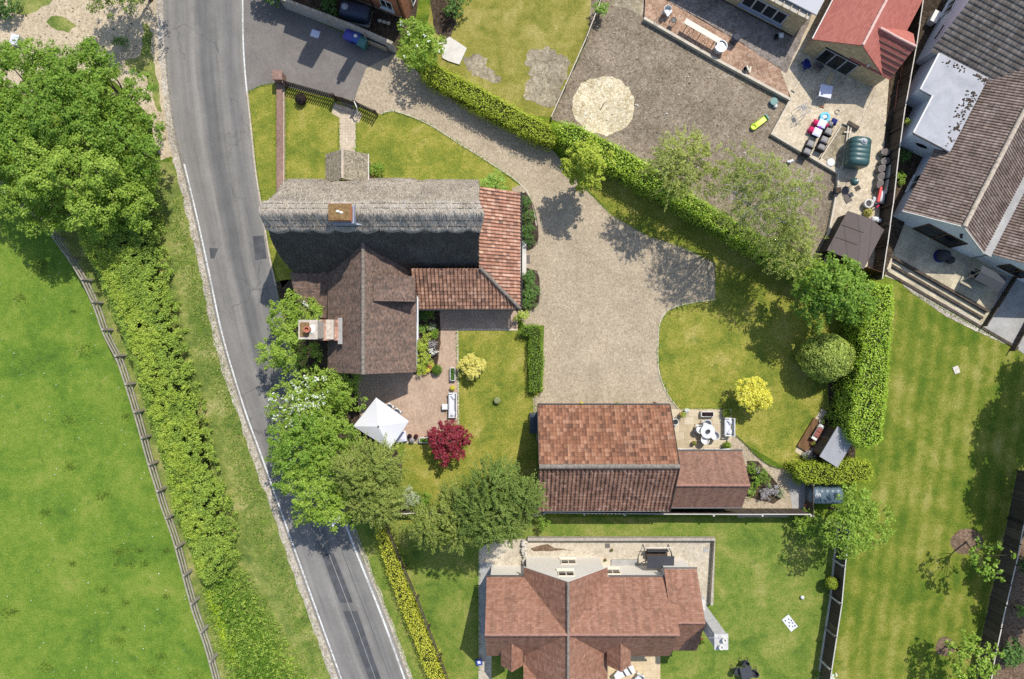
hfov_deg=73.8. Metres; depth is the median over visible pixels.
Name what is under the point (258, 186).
kerb
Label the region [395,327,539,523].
garden lawn
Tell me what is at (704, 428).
round table
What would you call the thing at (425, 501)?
green shrub
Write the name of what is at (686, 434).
barn patio
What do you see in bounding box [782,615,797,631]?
beach towel
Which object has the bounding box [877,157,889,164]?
cut log
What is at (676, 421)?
planter tub
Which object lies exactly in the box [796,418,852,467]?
summerhouse
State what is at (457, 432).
crimson maple
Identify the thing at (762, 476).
herb plant
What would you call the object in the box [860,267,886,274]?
wooden fence
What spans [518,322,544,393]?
box hedge
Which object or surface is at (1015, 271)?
window
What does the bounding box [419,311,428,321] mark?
bed plant
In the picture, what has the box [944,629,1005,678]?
young tree
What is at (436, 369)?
box ball
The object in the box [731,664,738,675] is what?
garden chair
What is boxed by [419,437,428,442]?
trough planter
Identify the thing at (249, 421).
edge line
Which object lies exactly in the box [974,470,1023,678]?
fence
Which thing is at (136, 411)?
rail fence
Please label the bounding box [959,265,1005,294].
garden swing
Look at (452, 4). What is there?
lawn shrub
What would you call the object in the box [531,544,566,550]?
mulch strip
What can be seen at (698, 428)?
garden chair
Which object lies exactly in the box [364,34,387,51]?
timber screen
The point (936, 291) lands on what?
terrace step
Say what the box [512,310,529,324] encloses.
yellow shrub
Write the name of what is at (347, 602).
joint
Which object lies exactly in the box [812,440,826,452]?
door
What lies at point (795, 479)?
path shrub
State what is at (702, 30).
narrow table
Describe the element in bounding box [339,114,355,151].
garden path
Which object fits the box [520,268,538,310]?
flower bed
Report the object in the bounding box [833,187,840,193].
cube planter
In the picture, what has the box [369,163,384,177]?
porch shrub
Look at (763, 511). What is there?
barn fence
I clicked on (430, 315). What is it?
bed plant
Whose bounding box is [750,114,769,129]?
toy slide
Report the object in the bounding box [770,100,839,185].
retaining wall
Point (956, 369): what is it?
paving stone
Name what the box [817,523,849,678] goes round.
plot fence
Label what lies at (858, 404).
tall hedge
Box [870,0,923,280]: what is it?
boundary fence
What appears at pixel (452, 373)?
trough planter
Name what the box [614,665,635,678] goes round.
patio lounger
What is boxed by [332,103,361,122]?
entrance step
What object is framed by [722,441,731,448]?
topiary bush
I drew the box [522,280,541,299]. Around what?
bed shrub
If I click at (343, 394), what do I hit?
dense tree
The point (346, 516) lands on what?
dense tree
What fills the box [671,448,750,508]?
barn annex
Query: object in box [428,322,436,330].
bed plant
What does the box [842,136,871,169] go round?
oil tank
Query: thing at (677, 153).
hazel tree
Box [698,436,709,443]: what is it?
garden chair
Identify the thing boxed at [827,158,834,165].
plastic disc
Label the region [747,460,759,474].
herb plant
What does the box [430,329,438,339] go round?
bed plant
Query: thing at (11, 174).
broadleaf tree
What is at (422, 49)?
white rose bush
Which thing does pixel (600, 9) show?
lawn shrub
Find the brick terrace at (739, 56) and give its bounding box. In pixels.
[645,0,788,95]
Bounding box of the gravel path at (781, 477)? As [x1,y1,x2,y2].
[732,434,794,517]
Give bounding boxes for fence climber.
[903,118,911,125]
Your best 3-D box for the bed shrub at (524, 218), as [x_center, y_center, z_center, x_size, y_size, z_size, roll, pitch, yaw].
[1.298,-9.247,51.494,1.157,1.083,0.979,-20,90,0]
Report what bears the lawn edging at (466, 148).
on the front lawn at (396, 144)
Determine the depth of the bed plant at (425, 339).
51.52 m
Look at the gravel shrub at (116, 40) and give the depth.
51.38 m
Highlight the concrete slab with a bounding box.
[442,37,466,64]
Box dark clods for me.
[646,58,791,214]
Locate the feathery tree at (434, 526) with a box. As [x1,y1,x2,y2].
[401,473,481,555]
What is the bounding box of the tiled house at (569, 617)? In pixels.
[485,556,727,678]
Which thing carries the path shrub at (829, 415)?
on the lawn at (746, 323)
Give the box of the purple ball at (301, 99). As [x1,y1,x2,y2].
[294,92,306,104]
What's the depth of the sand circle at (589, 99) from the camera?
51.98 m
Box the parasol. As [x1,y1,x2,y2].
[354,398,408,447]
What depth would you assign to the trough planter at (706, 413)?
51.60 m
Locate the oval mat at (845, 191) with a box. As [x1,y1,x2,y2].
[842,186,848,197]
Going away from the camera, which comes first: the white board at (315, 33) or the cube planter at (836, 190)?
the cube planter at (836, 190)
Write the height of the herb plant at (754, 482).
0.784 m
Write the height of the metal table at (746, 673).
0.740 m
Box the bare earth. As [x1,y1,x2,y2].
[552,0,864,273]
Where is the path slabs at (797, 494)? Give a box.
[788,480,804,508]
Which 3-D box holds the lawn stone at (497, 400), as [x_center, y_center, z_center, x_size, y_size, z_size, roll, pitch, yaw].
[-1.125,4.625,51.780,0.520,0.440,0.512,0,90,0]
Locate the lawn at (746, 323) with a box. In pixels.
[567,156,844,467]
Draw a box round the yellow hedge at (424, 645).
[373,518,445,678]
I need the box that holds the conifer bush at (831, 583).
[825,577,838,589]
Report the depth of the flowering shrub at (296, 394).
47.88 m
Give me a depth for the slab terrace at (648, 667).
51.98 m
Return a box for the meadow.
[0,205,212,678]
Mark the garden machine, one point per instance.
(880, 198)
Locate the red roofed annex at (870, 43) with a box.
[803,0,922,87]
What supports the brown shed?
on the bare earth
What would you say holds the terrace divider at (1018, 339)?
on the concrete apron
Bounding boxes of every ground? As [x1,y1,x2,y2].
[0,0,171,159]
[0,0,909,673]
[276,279,401,522]
[463,53,501,82]
[523,46,570,107]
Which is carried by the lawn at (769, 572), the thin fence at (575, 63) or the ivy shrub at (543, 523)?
the ivy shrub at (543, 523)
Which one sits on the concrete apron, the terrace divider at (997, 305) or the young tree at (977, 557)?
the terrace divider at (997, 305)
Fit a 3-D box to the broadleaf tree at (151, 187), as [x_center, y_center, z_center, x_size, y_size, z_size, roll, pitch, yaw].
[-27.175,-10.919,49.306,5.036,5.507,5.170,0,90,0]
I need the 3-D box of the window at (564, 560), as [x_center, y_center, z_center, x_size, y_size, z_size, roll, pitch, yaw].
[4.188,16.431,50.703,1.240,1.155,0.200,0,90,0]
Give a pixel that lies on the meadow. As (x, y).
(57, 623)
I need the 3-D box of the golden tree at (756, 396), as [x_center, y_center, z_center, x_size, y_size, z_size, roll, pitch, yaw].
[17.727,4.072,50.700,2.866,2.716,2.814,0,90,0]
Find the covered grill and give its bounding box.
[933,249,950,262]
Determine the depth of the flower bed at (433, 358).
51.98 m
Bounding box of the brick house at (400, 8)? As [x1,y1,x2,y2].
[356,0,415,19]
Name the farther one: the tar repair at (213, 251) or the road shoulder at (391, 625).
the road shoulder at (391, 625)
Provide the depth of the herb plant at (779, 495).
51.69 m
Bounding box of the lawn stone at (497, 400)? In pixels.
[494,397,500,403]
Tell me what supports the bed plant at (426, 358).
on the flower bed at (433, 358)
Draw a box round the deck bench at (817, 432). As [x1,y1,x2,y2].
[810,424,823,440]
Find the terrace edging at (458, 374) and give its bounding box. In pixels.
[397,329,517,443]
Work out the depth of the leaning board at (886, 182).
51.31 m
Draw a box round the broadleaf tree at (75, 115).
[8,64,112,164]
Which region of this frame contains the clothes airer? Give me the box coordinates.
[791,103,810,119]
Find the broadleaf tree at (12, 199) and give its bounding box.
[0,178,73,238]
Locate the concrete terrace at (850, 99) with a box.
[773,0,892,269]
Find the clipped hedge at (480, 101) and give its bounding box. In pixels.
[418,61,558,151]
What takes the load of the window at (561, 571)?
in the tiled house at (569, 617)
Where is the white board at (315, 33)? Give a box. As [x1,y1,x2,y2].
[310,29,319,37]
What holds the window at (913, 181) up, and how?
in the white rendered house at (963, 134)
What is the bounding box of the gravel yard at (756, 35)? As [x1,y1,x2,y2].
[667,0,811,72]
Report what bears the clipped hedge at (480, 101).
on the ground at (422, 16)
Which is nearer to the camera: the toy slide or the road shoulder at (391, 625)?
the toy slide
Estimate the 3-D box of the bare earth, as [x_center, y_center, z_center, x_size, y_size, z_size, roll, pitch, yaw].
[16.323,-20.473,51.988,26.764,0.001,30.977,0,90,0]
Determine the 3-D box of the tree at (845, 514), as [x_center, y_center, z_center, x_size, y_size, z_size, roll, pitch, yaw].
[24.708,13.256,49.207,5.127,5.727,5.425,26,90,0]
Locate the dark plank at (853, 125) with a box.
[847,121,859,129]
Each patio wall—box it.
[521,539,527,566]
[528,536,714,604]
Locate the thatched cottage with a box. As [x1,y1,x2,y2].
[258,178,525,373]
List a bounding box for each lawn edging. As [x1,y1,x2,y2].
[381,110,536,225]
[657,299,712,406]
[736,435,788,468]
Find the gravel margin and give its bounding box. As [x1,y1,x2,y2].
[903,284,1007,344]
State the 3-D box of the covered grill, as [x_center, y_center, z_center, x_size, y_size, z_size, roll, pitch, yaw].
[32.619,-6.363,51.510,1.000,0.980,1.000,0,90,0]
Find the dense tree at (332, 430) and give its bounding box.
[291,407,365,478]
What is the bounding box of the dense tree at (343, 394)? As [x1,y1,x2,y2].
[310,368,367,417]
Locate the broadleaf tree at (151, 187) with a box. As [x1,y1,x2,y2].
[93,152,162,220]
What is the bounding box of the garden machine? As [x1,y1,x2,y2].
[872,187,885,207]
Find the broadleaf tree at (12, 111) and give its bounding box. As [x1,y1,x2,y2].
[0,74,24,183]
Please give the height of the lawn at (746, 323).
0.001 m
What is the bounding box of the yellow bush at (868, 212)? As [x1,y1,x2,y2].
[863,208,872,216]
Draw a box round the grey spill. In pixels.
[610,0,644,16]
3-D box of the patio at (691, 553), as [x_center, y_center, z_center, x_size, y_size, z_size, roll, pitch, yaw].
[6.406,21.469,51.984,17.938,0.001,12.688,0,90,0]
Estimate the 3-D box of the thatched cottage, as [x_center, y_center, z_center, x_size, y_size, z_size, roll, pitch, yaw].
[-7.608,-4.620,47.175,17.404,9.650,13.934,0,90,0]
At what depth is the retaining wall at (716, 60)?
51.60 m
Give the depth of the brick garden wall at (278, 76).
51.60 m
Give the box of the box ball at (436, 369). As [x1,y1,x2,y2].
[431,364,441,374]
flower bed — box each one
[414,311,440,374]
[520,192,537,250]
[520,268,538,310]
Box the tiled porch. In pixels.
[325,148,371,181]
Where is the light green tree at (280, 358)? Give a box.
[254,321,322,375]
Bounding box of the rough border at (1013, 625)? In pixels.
[993,531,1023,678]
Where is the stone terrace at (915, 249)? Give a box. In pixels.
[885,224,1011,323]
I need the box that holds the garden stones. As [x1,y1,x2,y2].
[377,19,389,24]
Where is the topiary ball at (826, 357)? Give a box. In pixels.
[796,332,856,382]
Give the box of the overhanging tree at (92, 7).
[86,0,153,19]
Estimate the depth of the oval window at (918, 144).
50.28 m
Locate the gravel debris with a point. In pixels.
(98, 36)
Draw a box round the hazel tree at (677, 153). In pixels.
[638,125,731,211]
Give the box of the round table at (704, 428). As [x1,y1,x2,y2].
[701,424,714,437]
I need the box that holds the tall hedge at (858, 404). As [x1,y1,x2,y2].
[827,280,895,450]
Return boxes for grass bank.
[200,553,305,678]
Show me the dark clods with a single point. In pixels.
(717, 125)
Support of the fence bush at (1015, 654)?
on the rough border at (1013, 625)
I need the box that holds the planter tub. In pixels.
[673,419,678,424]
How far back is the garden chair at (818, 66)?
51.27 m
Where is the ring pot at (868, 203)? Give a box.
[863,199,873,207]
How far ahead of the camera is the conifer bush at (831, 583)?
50.84 m
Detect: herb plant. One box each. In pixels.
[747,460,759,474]
[747,486,755,498]
[751,476,761,490]
[755,468,771,487]
[759,488,770,500]
[765,484,778,495]
[777,488,785,497]
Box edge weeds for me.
[162,15,833,675]
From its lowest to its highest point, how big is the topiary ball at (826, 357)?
3.708 m
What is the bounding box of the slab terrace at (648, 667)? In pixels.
[608,656,659,678]
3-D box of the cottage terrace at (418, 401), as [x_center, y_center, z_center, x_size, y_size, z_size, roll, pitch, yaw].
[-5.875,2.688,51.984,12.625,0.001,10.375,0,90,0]
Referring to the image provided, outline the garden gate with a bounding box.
[331,92,357,118]
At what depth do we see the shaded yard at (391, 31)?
51.98 m
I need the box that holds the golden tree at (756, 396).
[734,376,772,413]
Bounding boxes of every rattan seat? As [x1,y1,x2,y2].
[800,147,811,157]
[803,139,814,148]
[814,143,825,152]
[817,135,828,144]
[821,127,832,137]
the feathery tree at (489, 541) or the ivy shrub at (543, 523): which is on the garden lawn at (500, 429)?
the feathery tree at (489, 541)
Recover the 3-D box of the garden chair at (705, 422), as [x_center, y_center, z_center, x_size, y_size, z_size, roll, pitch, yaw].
[14.697,6.354,51.592,0.671,0.821,0.613,-10,90,0]
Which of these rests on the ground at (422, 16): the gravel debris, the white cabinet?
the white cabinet
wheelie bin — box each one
[343,29,352,43]
[350,32,360,45]
[356,36,369,50]
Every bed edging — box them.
[525,192,538,249]
[531,269,539,309]
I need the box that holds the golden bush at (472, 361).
[456,353,486,380]
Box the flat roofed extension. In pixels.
[722,0,823,36]
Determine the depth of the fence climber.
50.76 m
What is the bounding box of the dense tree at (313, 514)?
[281,455,349,534]
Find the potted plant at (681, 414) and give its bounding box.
[679,412,685,417]
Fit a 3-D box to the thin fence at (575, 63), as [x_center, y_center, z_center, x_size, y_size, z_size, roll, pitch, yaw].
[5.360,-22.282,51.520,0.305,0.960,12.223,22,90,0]
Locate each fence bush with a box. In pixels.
[998,637,1023,667]
[1014,604,1023,617]
[1017,555,1023,575]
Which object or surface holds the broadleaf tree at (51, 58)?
on the ground at (422, 16)
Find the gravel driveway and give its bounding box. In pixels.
[355,54,714,441]
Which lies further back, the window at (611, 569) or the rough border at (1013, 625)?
the rough border at (1013, 625)
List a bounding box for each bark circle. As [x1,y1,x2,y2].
[935,637,954,655]
[950,529,982,554]
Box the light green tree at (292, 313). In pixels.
[265,288,309,341]
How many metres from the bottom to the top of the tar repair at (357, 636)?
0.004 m
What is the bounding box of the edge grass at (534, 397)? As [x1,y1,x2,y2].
[248,83,1006,678]
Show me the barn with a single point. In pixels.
(608, 456)
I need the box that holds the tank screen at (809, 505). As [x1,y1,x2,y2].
[805,483,814,516]
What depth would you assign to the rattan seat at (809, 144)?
51.31 m
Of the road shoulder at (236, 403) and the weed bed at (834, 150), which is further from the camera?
the road shoulder at (236, 403)
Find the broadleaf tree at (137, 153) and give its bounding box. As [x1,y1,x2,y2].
[81,94,166,187]
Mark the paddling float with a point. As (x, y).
(823, 115)
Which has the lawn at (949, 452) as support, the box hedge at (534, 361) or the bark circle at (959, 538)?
the bark circle at (959, 538)
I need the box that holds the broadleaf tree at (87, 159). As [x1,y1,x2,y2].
[16,131,119,229]
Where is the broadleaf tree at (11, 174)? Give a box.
[0,103,84,203]
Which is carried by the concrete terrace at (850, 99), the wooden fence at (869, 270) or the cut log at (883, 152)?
the cut log at (883, 152)
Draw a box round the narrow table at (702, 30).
[684,18,720,45]
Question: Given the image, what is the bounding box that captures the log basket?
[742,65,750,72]
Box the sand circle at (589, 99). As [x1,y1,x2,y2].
[572,76,633,135]
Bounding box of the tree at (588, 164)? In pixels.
[559,136,615,193]
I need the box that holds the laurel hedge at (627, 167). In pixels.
[551,118,826,286]
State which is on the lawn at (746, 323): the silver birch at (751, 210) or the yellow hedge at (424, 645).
the silver birch at (751, 210)
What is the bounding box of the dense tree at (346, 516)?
[315,479,362,530]
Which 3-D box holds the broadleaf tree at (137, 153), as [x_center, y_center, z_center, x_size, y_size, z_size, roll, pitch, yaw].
[-26.941,-13.498,48.522,6.392,7.111,6.096,33,90,0]
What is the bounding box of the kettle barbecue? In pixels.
[847,178,860,190]
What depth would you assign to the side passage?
51.72 m
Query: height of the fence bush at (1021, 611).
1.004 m
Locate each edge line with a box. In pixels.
[183,164,341,678]
[242,0,246,94]
[345,525,404,678]
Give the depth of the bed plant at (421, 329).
51.56 m
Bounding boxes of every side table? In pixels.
[442,404,447,409]
[815,84,832,100]
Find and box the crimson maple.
[424,419,473,467]
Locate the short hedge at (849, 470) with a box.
[782,455,874,485]
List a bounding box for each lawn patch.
[10,0,51,14]
[46,16,75,32]
[125,23,161,111]
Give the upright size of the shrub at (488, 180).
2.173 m
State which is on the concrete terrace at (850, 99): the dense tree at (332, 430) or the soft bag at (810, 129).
the soft bag at (810, 129)
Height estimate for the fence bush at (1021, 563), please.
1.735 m
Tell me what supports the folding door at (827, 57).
in the red roofed annex at (870, 43)
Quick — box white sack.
[871,216,881,222]
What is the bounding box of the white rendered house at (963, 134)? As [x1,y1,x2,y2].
[893,0,1023,282]
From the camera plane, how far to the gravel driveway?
51.98 m
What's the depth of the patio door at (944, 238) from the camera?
50.94 m
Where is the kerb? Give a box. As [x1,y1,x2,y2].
[246,91,276,285]
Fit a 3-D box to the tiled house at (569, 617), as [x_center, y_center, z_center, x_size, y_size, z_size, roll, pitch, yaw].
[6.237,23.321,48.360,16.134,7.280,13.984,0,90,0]
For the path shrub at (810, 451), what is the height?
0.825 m
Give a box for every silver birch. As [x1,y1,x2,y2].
[704,138,826,258]
[753,213,828,281]
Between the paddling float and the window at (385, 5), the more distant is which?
the paddling float
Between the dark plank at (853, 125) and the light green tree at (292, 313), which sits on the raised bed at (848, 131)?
the dark plank at (853, 125)
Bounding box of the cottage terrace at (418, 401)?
[355,308,517,441]
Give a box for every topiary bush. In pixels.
[722,409,731,417]
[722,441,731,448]
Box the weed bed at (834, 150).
[822,126,852,168]
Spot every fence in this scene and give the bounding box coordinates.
[0,181,219,678]
[282,79,333,98]
[354,100,378,116]
[382,519,448,678]
[386,508,530,514]
[543,508,811,516]
[551,0,601,120]
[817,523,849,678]
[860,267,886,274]
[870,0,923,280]
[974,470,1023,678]
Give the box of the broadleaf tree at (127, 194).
[83,152,153,235]
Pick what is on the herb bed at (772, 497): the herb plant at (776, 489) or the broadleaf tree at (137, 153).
the herb plant at (776, 489)
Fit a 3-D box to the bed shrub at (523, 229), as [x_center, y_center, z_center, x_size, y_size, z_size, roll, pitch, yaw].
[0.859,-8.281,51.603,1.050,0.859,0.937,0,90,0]
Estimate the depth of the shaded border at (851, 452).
51.98 m
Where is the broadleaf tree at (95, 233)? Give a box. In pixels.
[52,174,129,244]
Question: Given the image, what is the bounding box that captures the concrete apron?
[984,275,1023,353]
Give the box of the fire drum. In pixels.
[714,39,727,53]
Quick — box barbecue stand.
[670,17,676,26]
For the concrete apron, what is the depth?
51.97 m
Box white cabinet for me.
[925,10,941,26]
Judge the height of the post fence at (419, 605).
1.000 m
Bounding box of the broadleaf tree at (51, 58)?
[31,36,116,109]
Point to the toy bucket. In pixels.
(774, 101)
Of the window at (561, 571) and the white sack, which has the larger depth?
the white sack
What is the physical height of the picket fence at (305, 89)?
1.300 m
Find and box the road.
[163,0,408,678]
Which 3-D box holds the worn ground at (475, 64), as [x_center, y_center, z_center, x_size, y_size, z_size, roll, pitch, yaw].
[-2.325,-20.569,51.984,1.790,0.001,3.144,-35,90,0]
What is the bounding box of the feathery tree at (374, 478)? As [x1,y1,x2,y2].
[326,432,413,530]
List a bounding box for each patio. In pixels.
[478,539,711,678]
[671,409,731,448]
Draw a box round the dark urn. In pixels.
[945,256,954,263]
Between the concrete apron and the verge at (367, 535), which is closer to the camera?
the concrete apron
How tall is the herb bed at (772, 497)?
0.001 m
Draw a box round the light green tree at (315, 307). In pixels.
[305,297,323,320]
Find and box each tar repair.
[209,248,217,257]
[253,235,266,259]
[322,553,352,602]
[343,611,380,678]
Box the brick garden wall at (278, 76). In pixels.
[272,70,287,191]
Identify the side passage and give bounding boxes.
[878,0,947,272]
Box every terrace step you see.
[884,270,1018,349]
[889,254,989,312]
[891,264,983,318]
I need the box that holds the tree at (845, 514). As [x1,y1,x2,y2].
[820,481,895,560]
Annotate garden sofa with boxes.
[395,430,407,442]
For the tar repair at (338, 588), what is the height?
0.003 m
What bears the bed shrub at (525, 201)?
on the flower bed at (533, 232)
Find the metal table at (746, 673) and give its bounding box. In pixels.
[737,664,752,678]
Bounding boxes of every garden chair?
[634,670,644,678]
[661,5,671,18]
[694,424,702,433]
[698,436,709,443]
[701,419,711,425]
[712,431,719,439]
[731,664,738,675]
[740,657,749,665]
[752,666,758,677]
[800,58,811,70]
[811,61,823,72]
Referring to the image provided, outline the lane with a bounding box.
[244,0,394,108]
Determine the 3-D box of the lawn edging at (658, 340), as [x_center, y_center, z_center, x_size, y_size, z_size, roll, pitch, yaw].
[12.456,0.539,51.985,3.502,0.070,8.854,19,90,0]
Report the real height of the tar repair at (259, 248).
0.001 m
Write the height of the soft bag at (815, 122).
0.518 m
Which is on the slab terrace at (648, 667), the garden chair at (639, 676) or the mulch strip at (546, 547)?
the garden chair at (639, 676)
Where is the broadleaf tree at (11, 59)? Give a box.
[0,36,77,125]
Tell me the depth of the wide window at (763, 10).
50.53 m
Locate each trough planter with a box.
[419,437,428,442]
[450,367,455,380]
[700,411,713,416]
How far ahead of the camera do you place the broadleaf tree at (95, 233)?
47.61 m
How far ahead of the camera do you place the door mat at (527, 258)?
51.95 m
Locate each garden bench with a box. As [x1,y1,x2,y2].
[448,392,456,417]
[723,417,734,436]
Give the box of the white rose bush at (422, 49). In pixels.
[396,16,446,72]
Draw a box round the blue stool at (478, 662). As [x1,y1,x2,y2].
[476,658,482,665]
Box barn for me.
[537,403,679,511]
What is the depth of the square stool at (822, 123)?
51.28 m
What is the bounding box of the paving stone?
[952,365,959,373]
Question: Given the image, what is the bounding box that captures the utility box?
[10,33,24,46]
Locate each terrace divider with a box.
[981,276,1017,325]
[1009,324,1023,350]
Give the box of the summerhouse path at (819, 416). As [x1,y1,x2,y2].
[795,409,826,454]
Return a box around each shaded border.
[430,0,456,38]
[807,380,854,459]
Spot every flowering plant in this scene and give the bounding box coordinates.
[427,362,433,369]
[428,347,438,355]
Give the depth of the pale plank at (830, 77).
51.69 m
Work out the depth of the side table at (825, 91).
51.00 m
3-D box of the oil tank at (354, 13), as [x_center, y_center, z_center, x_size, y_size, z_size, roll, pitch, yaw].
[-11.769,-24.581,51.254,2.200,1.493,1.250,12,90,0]
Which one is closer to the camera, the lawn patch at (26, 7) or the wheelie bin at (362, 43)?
the wheelie bin at (362, 43)
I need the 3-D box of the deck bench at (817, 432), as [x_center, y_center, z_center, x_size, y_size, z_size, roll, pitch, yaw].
[23.065,6.996,51.520,0.420,0.560,1.255,31,90,0]
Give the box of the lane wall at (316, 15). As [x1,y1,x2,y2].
[280,0,396,52]
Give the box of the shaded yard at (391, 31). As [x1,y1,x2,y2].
[292,0,417,50]
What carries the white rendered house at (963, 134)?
on the ground at (422, 16)
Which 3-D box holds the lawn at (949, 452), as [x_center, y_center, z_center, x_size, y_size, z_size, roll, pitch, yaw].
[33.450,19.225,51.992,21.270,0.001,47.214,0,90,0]
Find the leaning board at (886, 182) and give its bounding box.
[883,165,890,193]
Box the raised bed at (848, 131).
[820,122,858,166]
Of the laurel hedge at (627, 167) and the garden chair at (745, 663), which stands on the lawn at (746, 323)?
the laurel hedge at (627, 167)
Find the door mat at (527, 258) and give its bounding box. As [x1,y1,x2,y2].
[526,255,529,262]
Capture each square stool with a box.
[810,127,821,138]
[815,118,827,129]
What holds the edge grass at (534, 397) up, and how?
on the ground at (422, 16)
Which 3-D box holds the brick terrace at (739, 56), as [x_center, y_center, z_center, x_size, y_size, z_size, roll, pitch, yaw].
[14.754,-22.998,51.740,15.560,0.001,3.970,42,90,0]
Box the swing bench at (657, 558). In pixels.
[643,544,673,568]
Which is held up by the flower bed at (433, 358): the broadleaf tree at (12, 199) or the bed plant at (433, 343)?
the bed plant at (433, 343)
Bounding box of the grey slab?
[844,195,851,203]
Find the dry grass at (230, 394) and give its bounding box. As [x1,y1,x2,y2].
[153,109,322,646]
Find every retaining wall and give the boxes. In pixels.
[643,17,790,101]
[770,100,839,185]
[821,185,838,254]
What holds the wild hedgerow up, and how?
on the verge at (251, 564)
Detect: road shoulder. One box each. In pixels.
[156,0,337,678]
[350,525,412,678]
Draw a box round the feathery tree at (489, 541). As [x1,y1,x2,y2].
[452,520,504,549]
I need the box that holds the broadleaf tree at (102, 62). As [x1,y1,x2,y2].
[68,46,156,137]
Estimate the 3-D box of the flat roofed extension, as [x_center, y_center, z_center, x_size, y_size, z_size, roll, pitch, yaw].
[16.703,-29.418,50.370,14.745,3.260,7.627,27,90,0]
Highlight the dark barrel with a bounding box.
[730,33,739,44]
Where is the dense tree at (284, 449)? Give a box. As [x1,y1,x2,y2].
[264,409,337,497]
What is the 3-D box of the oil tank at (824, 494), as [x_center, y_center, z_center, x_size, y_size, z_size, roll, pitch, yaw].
[23.477,11.647,51.215,2.400,1.570,1.320,0,90,0]
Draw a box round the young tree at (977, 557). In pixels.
[965,536,1015,582]
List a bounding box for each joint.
[317,523,375,678]
[334,531,389,677]
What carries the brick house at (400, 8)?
on the ground at (422, 16)
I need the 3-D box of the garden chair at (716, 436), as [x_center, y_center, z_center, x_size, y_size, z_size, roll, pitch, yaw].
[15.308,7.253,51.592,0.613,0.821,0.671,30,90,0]
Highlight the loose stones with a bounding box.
[577,26,819,213]
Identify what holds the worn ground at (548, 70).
on the lawn at (503, 36)
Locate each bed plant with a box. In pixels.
[416,358,427,375]
[417,338,428,354]
[417,351,432,365]
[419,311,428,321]
[419,324,428,333]
[421,332,430,343]
[425,311,435,319]
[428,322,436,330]
[428,339,437,348]
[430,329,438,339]
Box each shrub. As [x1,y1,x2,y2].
[0,0,22,20]
[111,36,128,46]
[264,365,350,445]
[265,0,283,7]
[316,0,338,16]
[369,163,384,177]
[401,484,421,510]
[413,491,432,510]
[442,0,472,19]
[479,169,506,189]
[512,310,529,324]
[520,195,532,209]
[520,225,528,235]
[520,293,536,309]
[522,209,536,224]
[522,269,535,285]
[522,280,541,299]
[523,221,534,233]
[523,232,535,248]
[534,515,550,532]
[591,1,608,16]
[789,467,806,485]
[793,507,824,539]
[802,448,815,458]
[825,409,834,418]
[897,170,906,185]
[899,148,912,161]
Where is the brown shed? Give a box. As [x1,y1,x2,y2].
[818,211,883,269]
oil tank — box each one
[339,0,372,27]
[805,484,842,503]
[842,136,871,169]
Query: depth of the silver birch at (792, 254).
46.16 m
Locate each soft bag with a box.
[807,126,813,133]
[812,119,818,125]
[831,118,837,125]
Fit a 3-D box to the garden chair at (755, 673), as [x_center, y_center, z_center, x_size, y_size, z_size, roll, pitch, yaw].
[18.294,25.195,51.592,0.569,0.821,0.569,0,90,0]
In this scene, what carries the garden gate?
on the ground at (422, 16)
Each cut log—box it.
[873,180,883,189]
[874,172,885,181]
[875,164,885,173]
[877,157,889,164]
[878,148,889,156]
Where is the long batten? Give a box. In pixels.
[859,94,875,125]
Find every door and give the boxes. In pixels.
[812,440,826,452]
[814,48,858,75]
[819,427,834,439]
[912,223,967,247]
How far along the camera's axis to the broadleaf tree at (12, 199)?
46.80 m
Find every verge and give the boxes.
[52,161,330,678]
[353,519,445,678]
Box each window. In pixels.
[379,0,394,13]
[557,568,574,575]
[559,557,576,563]
[603,566,620,573]
[737,0,788,27]
[905,173,921,192]
[916,143,926,148]
[940,0,955,17]
[996,264,1023,278]
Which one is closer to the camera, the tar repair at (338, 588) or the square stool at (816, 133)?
the square stool at (816, 133)
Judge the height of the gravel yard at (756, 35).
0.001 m
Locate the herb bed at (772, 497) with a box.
[746,461,782,503]
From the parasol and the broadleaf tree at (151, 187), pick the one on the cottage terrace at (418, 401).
the parasol
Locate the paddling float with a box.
[819,112,829,120]
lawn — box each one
[249,84,518,286]
[388,517,847,678]
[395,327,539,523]
[428,0,590,116]
[567,156,844,467]
[832,283,1023,678]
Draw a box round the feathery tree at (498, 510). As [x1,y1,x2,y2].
[451,452,549,553]
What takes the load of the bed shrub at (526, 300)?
on the flower bed at (534, 285)
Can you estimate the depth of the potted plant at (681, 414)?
51.21 m
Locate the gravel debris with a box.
[13,8,152,80]
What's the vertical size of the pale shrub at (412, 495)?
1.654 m
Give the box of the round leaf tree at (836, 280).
[790,250,879,334]
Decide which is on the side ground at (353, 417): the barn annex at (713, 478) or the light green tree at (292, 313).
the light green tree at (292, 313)
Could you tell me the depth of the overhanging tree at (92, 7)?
47.65 m
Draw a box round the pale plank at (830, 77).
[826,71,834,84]
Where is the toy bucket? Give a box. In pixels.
[770,97,777,104]
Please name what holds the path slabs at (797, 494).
on the ground at (422, 16)
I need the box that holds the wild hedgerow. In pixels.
[76,189,307,678]

